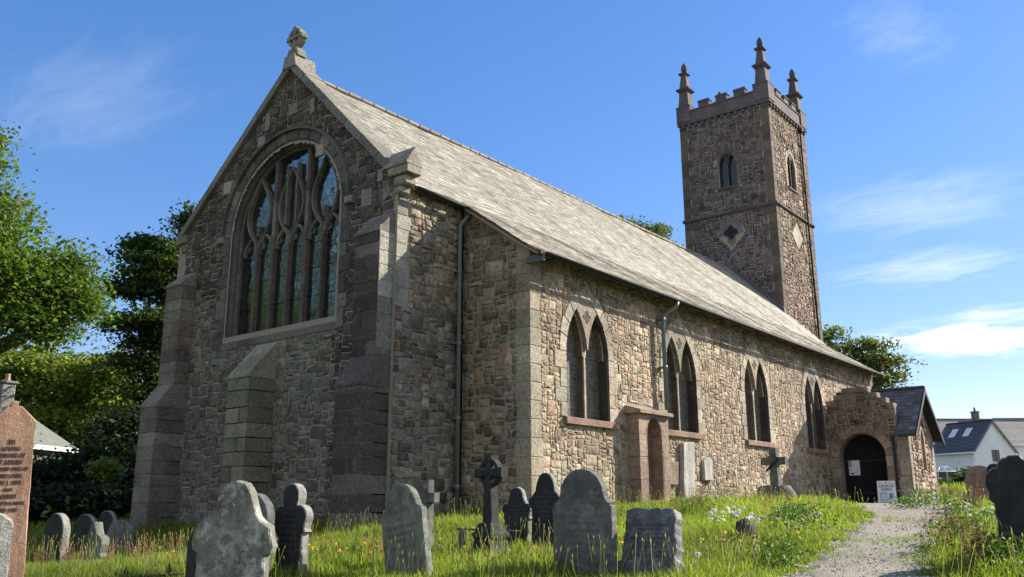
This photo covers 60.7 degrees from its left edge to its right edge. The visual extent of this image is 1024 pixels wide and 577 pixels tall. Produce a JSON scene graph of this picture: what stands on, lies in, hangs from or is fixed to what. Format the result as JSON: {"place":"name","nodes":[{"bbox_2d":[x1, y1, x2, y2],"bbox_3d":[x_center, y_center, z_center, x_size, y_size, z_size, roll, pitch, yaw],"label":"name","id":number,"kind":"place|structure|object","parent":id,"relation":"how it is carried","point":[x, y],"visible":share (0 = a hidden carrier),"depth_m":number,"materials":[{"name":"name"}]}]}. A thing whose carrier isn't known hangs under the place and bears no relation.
{"place":"outdoors","nodes":[
{"label":"outdoors","id":0,"kind":"place"},
{"bbox_2d":[0,0,1023,418],"label":"sky","id":1,"kind":"structure","parent":0,"point":[126,110],"materials":[{"name":"blue"}]},
{"bbox_2d":[24,480,1023,576],"bbox_3d":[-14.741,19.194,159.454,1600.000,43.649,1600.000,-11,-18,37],"label":"ground","id":2,"kind":"structure","parent":0,"point":[950,499],"depth_m":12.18,"materials":[{"name":"green plant"}]},
{"bbox_2d":[0,513,12,576],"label":"headstone","id":3,"kind":"object","parent":2,"relation":"on","point":[6,525],"visible":1,"depth_m":4.42,"materials":[{"name":"stone"}]},
{"bbox_2d":[0,401,36,576],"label":"headstone","id":4,"kind":"object","parent":2,"relation":"on","point":[18,424],"visible":1,"depth_m":7.79,"materials":[{"name":"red stone"}]},
{"bbox_2d":[0,374,77,461],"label":"cottage","id":5,"kind":"structure","parent":2,"relation":"on","point":[47,439],"depth_m":41.17,"materials":[{"name":"stone"}]},
{"bbox_2d":[41,513,69,563],"bbox_3d":[-7.024,4.116,13.408,0.623,1.301,0.125,-11,-18,37],"label":"headstone","id":6,"kind":"object","parent":2,"relation":"on","point":[58,524],"visible":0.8,"depth_m":13.37,"materials":[{"name":"stone"}]},
{"bbox_2d":[0,120,139,366],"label":"leafy tree","id":7,"kind":"object","parent":2,"relation":"on","point":[43,298],"visible":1,"depth_m":24.61,"materials":[{"name":"green plant"}]},
{"bbox_2d":[0,337,148,459],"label":"lime tree","id":8,"kind":"object","parent":2,"relation":"on","point":[74,388],"visible":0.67,"depth_m":49.57,"materials":[{"name":"green plant"}]},
{"bbox_2d":[71,514,96,550],"bbox_3d":[-8.479,5.087,17.290,0.603,1.212,0.104,-7,-16,27],"label":"headstone","id":9,"kind":"object","parent":2,"relation":"on","point":[82,524],"visible":0.42,"depth_m":17.34,"materials":[{"name":"stone"}]},
{"bbox_2d":[28,400,140,526],"bbox_3d":[-18.817,7.174,36.600,8.442,6.048,24.089,7,-16,-27],"label":"dark tree","id":10,"kind":"object","parent":2,"relation":"on","point":[58,485],"visible":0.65,"depth_m":33.09,"materials":[{"name":"green plant"}]},
{"bbox_2d":[80,522,108,562],"bbox_3d":[-6.511,4.218,13.589,0.641,1.139,0.143,-11,-18,37],"label":"headstone","id":11,"kind":"object","parent":2,"relation":"on","point":[96,529],"visible":0.58,"depth_m":13.57,"materials":[{"name":"grey stone"}]},
{"bbox_2d":[75,455,129,485],"bbox_3d":[-14.111,7.125,30.216,1.626,2.711,1.882,-1,-14,2],"label":"garden shrub","id":12,"kind":"object","parent":2,"relation":"on","point":[105,468],"visible":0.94,"depth_m":30.16,"materials":[{"name":"green plant"}]},
{"bbox_2d":[98,511,116,534],"bbox_3d":[-8.957,5.508,19.247,0.504,1.197,0.104,-7,-16,26],"label":"headstone","id":13,"kind":"object","parent":2,"relation":"on","point":[107,518],"visible":0.23,"depth_m":19.27,"materials":[{"name":"stone"}]},
{"bbox_2d":[107,520,134,553],"bbox_3d":[-7.116,4.766,15.822,0.621,1.121,0.104,-6,-15,24],"label":"headstone","id":14,"kind":"object","parent":2,"relation":"on","point":[117,529],"visible":0.48,"depth_m":15.83,"materials":[{"name":"grey stone"}]},
{"bbox_2d":[82,198,198,428],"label":"beech tree","id":15,"kind":"object","parent":2,"relation":"on","point":[153,260],"visible":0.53,"depth_m":40.81,"materials":[{"name":"green plant"}]},
{"bbox_2d":[123,563,184,576],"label":"iron railing","id":16,"kind":"object","parent":2,"relation":"on","point":[168,570],"visible":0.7,"depth_m":8.66,"materials":[{"name":"black metal"}]},
{"bbox_2d":[185,531,196,576],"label":"headstone","id":17,"kind":"object","parent":2,"relation":"on","point":[190,570],"visible":0.27,"depth_m":7.68,"materials":[{"name":"stone"}]},
{"bbox_2d":[192,480,277,576],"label":"headstone","id":18,"kind":"object","parent":2,"relation":"on","point":[234,535],"visible":1,"depth_m":6.68,"materials":[{"name":"weathered stone"},{"name":"lichen"}]},
{"bbox_2d":[257,493,274,575],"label":"headstone","id":19,"kind":"object","parent":2,"relation":"on","point":[267,508],"visible":0.26,"depth_m":9.15,"materials":[{"name":"grey stone"}]},
{"bbox_2d":[274,483,312,575],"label":"headstone","id":20,"kind":"object","parent":2,"relation":"on","point":[293,514],"visible":0.98,"depth_m":9.34,"materials":[{"name":"stone"}]},
{"bbox_2d":[381,484,432,576],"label":"headstone","id":21,"kind":"object","parent":2,"relation":"on","point":[404,515],"visible":0.98,"depth_m":9.40,"materials":[{"name":"grey stone"}]},
{"bbox_2d":[418,480,439,549],"bbox_3d":[-1.146,3.193,11.778,0.340,1.199,0.118,-11,-18,37],"label":"grave cross","id":22,"kind":"object","parent":2,"relation":"on","point":[428,496],"visible":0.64,"depth_m":11.79,"materials":[{"name":"grey stone"}]},
{"bbox_2d":[468,455,510,557],"bbox_3d":[-0.264,2.903,10.819,0.540,1.655,0.540,-13,-19,42],"label":"celtic cross","id":23,"kind":"object","parent":2,"relation":"on","point":[490,472],"visible":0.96,"depth_m":10.81,"materials":[{"name":"stone"}]},
{"bbox_2d":[456,528,531,548],"bbox_3d":[-0.154,3.537,11.899,1.517,0.585,0.142,13,-19,-42],"label":"grave rail","id":24,"kind":"object","parent":2,"relation":"on","point":[461,536],"visible":0.3,"depth_m":11.44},
{"bbox_2d":[25,482,1002,568],"bbox_3d":[9.066,5.769,23.495,12.118,1.829,38.080,-11,-18,37],"label":"red sorrel","id":25,"kind":"object","parent":2,"relation":"on","point":[948,530],"visible":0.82,"depth_m":10.98,"materials":[{"name":"red plant"}]},
{"bbox_2d":[502,487,531,543],"bbox_3d":[0.083,3.439,12.335,0.514,1.242,0.095,-11,-18,37],"label":"headstone","id":26,"kind":"object","parent":2,"relation":"on","point":[517,507],"visible":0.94,"depth_m":12.35,"materials":[{"name":"stone"}]},
{"bbox_2d":[308,531,757,567],"bbox_3d":[0.228,3.604,12.166,5.859,0.398,4.893,-2,-14,5],"label":"pink clover","id":27,"kind":"object","parent":2,"relation":"on","point":[531,552],"visible":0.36,"depth_m":10.93,"materials":[{"name":"pink plant"}]},
{"bbox_2d":[130,26,944,531],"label":"church","id":28,"kind":"structure","parent":2,"relation":"on","point":[368,306],"depth_m":22.21,"materials":[{"name":"stone"}]},
{"bbox_2d":[212,125,355,351],"bbox_3d":[-5.639,-1.373,21.881,5.420,5.470,0.570,-11,-18,37],"label":"east window","id":29,"kind":"structure","parent":28,"relation":"in","point":[283,264],"depth_m":22.10,"materials":[{"name":"stone"}]},
{"bbox_2d":[554,287,618,428],"bbox_3d":[1.640,1.606,20.794,0.523,3.350,2.602,-11,-18,37],"label":"lancet window","id":30,"kind":"structure","parent":28,"relation":"in","point":[586,391],"depth_m":20.84,"materials":[{"name":"stone"}]},
{"bbox_2d":[669,462,677,484],"bbox_3d":[4.189,4.837,22.890,0.090,0.598,0.634,-11,-18,37],"label":"wall tablet","id":31,"kind":"object","parent":28,"relation":"attached to","point":[674,473],"depth_m":22.89,"materials":[{"name":"beige stone"}]},
{"bbox_2d":[658,317,704,439],"bbox_3d":[4.542,2.464,24.288,0.525,3.349,2.682,-11,-18,37],"label":"lancet window","id":32,"kind":"structure","parent":28,"relation":"in","point":[684,397],"depth_m":24.50,"materials":[{"name":"stone"}]},
{"bbox_2d":[701,457,712,480],"bbox_3d":[5.478,5.054,24.483,0.092,0.647,0.513,-11,-18,37],"label":"wall tablet","id":33,"kind":"object","parent":28,"relation":"attached to","point":[707,468],"depth_m":24.39,"materials":[{"name":"stone"}]},
{"bbox_2d":[739,342,775,447],"bbox_3d":[7.682,3.395,28.075,0.520,3.349,2.620,-11,-18,37],"label":"lancet window","id":34,"kind":"structure","parent":28,"relation":"in","point":[758,430],"depth_m":28.19,"materials":[{"name":"stone"}]},
{"bbox_2d":[800,361,829,454],"bbox_3d":[10.844,4.329,31.884,0.521,3.347,2.598,-11,-18,37],"label":"lancet window","id":35,"kind":"structure","parent":28,"relation":"in","point":[813,403],"depth_m":32.01,"materials":[{"name":"stone"}]},
{"bbox_2d":[848,460,860,474],"bbox_3d":[12.495,6.549,31.893,0.400,0.530,0.010,-11,-18,37],"label":"door notice","id":36,"kind":"object","parent":28,"relation":"attached to","point":[854,467],"depth_m":31.89,"materials":[{"name":"white paper"}]},
{"bbox_2d":[900,460,910,474],"bbox_3d":[13.687,6.215,30.387,0.318,0.516,0.026,-11,-18,37],"label":"wall plaque","id":37,"kind":"object","parent":28,"relation":"attached to","point":[905,467],"depth_m":30.38,"materials":[{"name":"beige stone"}]},
{"bbox_2d":[529,473,559,547],"bbox_3d":[0.476,3.240,11.870,0.556,1.444,0.105,-10,-17,35],"label":"headstone","id":38,"kind":"object","parent":2,"relation":"on","point":[544,498],"visible":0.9,"depth_m":11.91,"materials":[{"name":"stone"}]},
{"bbox_2d":[133,517,1019,572],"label":"yellow flowers","id":39,"kind":"object","parent":2,"relation":"on","point":[532,547],"visible":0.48,"depth_m":10.32,"materials":[{"name":"yellow plant"}]},
{"bbox_2d":[553,469,616,576],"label":"headstone","id":40,"kind":"object","parent":2,"relation":"on","point":[583,505],"visible":0.98,"depth_m":9.40,"materials":[{"name":"grey stone"}]},
{"bbox_2d":[618,213,684,246],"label":"distant tree","id":41,"kind":"object","parent":2,"relation":"on","point":[661,229],"visible":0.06,"depth_m":77.60,"materials":[{"name":"green plant"}]},
{"bbox_2d":[618,507,687,576],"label":"headstone","id":42,"kind":"object","parent":2,"relation":"on","point":[656,524],"visible":0.94,"depth_m":9.30,"materials":[{"name":"grey stone"}]},
{"bbox_2d":[680,442,695,499],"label":"grave slab","id":43,"kind":"structure","parent":2,"relation":"on","point":[687,465],"depth_m":23.44,"materials":[{"name":"stone"}]},
{"bbox_2d":[735,518,757,542],"bbox_3d":[3.240,3.422,12.123,0.322,0.474,0.350,4,-15,-17],"label":"tree stump","id":44,"kind":"object","parent":2,"relation":"on","point":[747,527],"visible":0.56,"depth_m":12.03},
{"bbox_2d":[758,448,796,499],"bbox_3d":[7.365,5.392,24.396,0.877,1.846,1.199,13,-19,-43],"label":"grave cross","id":45,"kind":"object","parent":2,"relation":"on","point":[774,461],"visible":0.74,"depth_m":24.36,"materials":[{"name":"grey stone"}]},
{"bbox_2d":[683,506,995,561],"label":"white daisies","id":46,"kind":"object","parent":2,"relation":"on","point":[730,512],"visible":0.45,"depth_m":14.13,"materials":[{"name":"white plant"}]},
{"bbox_2d":[669,488,1023,575],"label":"nettles and docks","id":47,"kind":"object","parent":2,"relation":"on","point":[788,514],"visible":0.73,"depth_m":11.75,"materials":[{"name":"green plant"}]},
{"bbox_2d":[822,324,927,388],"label":"cedar tree","id":48,"kind":"object","parent":2,"relation":"on","point":[864,353],"visible":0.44,"depth_m":65.72,"materials":[{"name":"green plant"}]},
{"bbox_2d":[936,467,955,479],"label":"greenhouse","id":49,"kind":"object","parent":2,"relation":"on","point":[943,474],"visible":0.27,"depth_m":60.10,"materials":[{"name":"white paint"}]},
{"bbox_2d":[937,476,965,485],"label":"garden bush","id":50,"kind":"object","parent":2,"relation":"on","point":[945,480],"visible":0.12,"depth_m":54.56,"materials":[{"name":"green plant"}]},
{"bbox_2d":[943,462,970,485],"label":"garden bush","id":51,"kind":"object","parent":2,"relation":"on","point":[960,478],"visible":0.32,"depth_m":56.58,"materials":[{"name":"green plant"}]},
{"bbox_2d":[933,419,1018,473],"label":"white house","id":52,"kind":"structure","parent":2,"relation":"on","point":[985,443],"depth_m":74.44,"materials":[{"name":"paint"}]},
{"bbox_2d":[991,450,999,462],"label":"window","id":53,"kind":"structure","parent":52,"relation":"in","point":[995,453],"depth_m":73.75,"materials":[{"name":"white paint"}]},
{"bbox_2d":[965,465,989,505],"bbox_3d":[9.949,4.399,18.476,0.567,1.290,0.105,-9,-17,32],"label":"headstone","id":54,"kind":"object","parent":2,"relation":"on","point":[974,476],"visible":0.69,"depth_m":18.55,"materials":[{"name":"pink stone"}]},
{"bbox_2d":[933,407,1023,458],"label":"white house","id":55,"kind":"structure","parent":2,"relation":"on","point":[1012,430],"depth_m":87.71,"materials":[{"name":"stone"}]},
{"bbox_2d":[986,463,996,472],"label":"headstone","id":56,"kind":"object","parent":2,"relation":"on","point":[991,466],"visible":0.09,"depth_m":17.14,"materials":[{"name":"stone"}]},
{"bbox_2d":[985,455,1023,554],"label":"headstone","id":57,"kind":"object","parent":2,"relation":"on","point":[1004,482],"visible":0.78,"depth_m":10.10,"materials":[{"name":"stone"}]},
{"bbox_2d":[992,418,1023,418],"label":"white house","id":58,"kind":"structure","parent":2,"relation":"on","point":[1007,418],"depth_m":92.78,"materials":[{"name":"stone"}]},
{"bbox_2d":[772,502,957,576],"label":"gravel path","id":59,"kind":"structure","parent":0,"point":[904,512],"depth_m":11.36,"materials":[{"name":"beige gravel"}]},
{"bbox_2d":[790,519,944,576],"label":"loose chippings","id":60,"kind":"object","parent":59,"relation":"on","point":[847,539],"visible":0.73,"depth_m":10.66,"materials":[{"name":"grey gravel"}]},
{"bbox_2d":[877,481,896,502],"bbox_3d":[12.912,7.117,30.081,0.580,0.970,0.335,-8,-16,30],"label":"sandwich board","id":61,"kind":"object","parent":59,"relation":"on","point":[886,490],"visible":0.82,"depth_m":30.05,"materials":[{"name":"white plastic"}]}
]}

